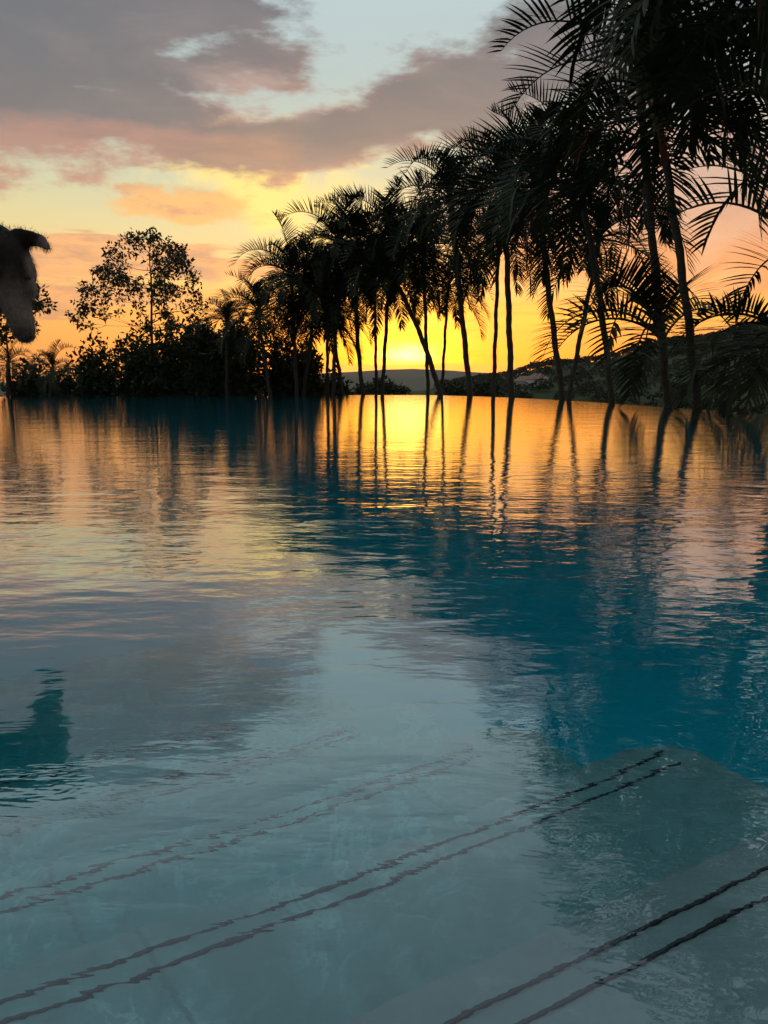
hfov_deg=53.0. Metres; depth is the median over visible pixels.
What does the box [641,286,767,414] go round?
palm tree
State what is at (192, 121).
sky
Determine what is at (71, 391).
shrub
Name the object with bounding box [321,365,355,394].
shrub
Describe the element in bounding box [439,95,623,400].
palm tree
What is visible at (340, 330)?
palm tree
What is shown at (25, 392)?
shrub
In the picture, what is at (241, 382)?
shrub
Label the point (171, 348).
shrub
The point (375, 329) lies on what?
palm tree
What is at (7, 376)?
palm
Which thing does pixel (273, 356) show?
shrub
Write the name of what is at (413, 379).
distant hills
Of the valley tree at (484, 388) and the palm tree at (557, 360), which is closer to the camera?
the palm tree at (557, 360)
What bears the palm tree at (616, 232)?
on the ground
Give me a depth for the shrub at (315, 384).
25.88 m
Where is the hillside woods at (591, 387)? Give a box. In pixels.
[433,320,767,413]
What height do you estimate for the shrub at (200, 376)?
5.314 m
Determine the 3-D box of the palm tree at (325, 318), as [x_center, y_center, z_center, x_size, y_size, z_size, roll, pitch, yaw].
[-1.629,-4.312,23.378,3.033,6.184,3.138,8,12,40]
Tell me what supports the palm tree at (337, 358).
on the ground
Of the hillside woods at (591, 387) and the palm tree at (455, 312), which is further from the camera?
the hillside woods at (591, 387)
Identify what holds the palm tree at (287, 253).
on the ground
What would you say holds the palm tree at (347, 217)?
on the ground
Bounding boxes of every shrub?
[0,352,60,396]
[48,362,88,395]
[63,331,123,395]
[104,329,171,395]
[137,318,189,395]
[170,305,229,395]
[215,303,267,395]
[248,328,306,395]
[273,340,325,394]
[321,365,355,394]
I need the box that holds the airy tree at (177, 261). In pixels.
[64,226,213,347]
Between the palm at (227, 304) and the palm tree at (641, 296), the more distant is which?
the palm at (227, 304)
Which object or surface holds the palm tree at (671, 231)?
on the ground
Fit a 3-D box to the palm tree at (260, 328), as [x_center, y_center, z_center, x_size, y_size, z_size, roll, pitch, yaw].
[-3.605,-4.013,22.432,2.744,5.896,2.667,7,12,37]
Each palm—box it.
[0,340,38,396]
[22,338,82,396]
[196,289,255,395]
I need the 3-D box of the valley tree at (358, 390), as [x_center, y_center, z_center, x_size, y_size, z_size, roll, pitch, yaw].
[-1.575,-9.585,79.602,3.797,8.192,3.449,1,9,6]
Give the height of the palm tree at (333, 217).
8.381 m
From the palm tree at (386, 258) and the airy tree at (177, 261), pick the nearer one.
the palm tree at (386, 258)
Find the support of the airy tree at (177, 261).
on the ground
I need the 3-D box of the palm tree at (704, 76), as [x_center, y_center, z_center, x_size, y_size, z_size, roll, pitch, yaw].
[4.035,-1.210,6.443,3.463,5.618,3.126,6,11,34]
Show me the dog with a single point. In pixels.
(19, 288)
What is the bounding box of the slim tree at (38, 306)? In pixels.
[0,280,57,396]
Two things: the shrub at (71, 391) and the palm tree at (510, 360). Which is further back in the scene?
the shrub at (71, 391)
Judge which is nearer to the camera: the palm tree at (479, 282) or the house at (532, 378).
the palm tree at (479, 282)
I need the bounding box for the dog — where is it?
[0,222,54,347]
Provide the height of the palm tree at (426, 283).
8.428 m
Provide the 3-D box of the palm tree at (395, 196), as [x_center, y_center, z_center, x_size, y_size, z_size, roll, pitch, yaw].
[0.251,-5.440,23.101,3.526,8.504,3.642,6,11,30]
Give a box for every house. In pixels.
[514,376,527,390]
[525,373,548,389]
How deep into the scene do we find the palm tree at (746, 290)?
6.12 m
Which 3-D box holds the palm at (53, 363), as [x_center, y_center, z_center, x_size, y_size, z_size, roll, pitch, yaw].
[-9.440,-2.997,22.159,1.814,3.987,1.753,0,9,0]
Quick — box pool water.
[0,395,767,1023]
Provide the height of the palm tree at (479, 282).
7.750 m
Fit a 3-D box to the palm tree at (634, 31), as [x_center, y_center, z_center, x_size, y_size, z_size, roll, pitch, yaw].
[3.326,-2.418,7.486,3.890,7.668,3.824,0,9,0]
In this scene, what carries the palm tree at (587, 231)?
on the ground
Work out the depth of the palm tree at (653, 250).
10.32 m
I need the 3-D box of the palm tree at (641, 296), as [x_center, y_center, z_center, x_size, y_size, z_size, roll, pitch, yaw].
[3.817,-1.532,10.931,3.493,4.783,3.202,0,9,0]
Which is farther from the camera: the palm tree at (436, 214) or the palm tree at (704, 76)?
the palm tree at (436, 214)
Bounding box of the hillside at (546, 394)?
[357,326,767,413]
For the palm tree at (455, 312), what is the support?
on the ground
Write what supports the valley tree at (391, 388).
on the ground
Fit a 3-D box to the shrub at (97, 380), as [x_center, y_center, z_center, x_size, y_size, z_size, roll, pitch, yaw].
[-9.523,-3.647,25.669,2.486,4.712,2.027,0,9,0]
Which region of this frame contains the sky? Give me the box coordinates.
[0,0,767,381]
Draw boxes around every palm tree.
[207,270,305,394]
[228,209,346,394]
[263,231,367,394]
[273,262,384,394]
[275,239,381,394]
[277,184,393,394]
[294,190,412,394]
[326,174,448,394]
[327,205,449,394]
[328,220,425,394]
[356,168,482,394]
[376,132,524,395]
[403,247,494,390]
[415,115,589,397]
[422,180,557,396]
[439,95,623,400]
[444,66,701,403]
[482,0,767,407]
[494,0,767,409]
[513,139,688,400]
[530,244,751,407]
[545,0,767,168]
[553,0,767,187]
[635,120,767,326]
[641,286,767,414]
[643,0,767,255]
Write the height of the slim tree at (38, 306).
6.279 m
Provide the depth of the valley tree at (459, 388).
82.75 m
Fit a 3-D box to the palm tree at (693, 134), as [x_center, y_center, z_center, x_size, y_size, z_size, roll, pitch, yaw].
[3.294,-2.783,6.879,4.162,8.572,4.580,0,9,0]
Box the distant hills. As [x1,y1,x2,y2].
[0,369,515,396]
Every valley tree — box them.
[351,381,373,394]
[365,375,411,394]
[434,379,478,395]
[465,377,506,396]
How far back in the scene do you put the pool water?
0.72 m
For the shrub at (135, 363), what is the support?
on the ground
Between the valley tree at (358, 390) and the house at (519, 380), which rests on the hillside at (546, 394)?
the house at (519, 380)

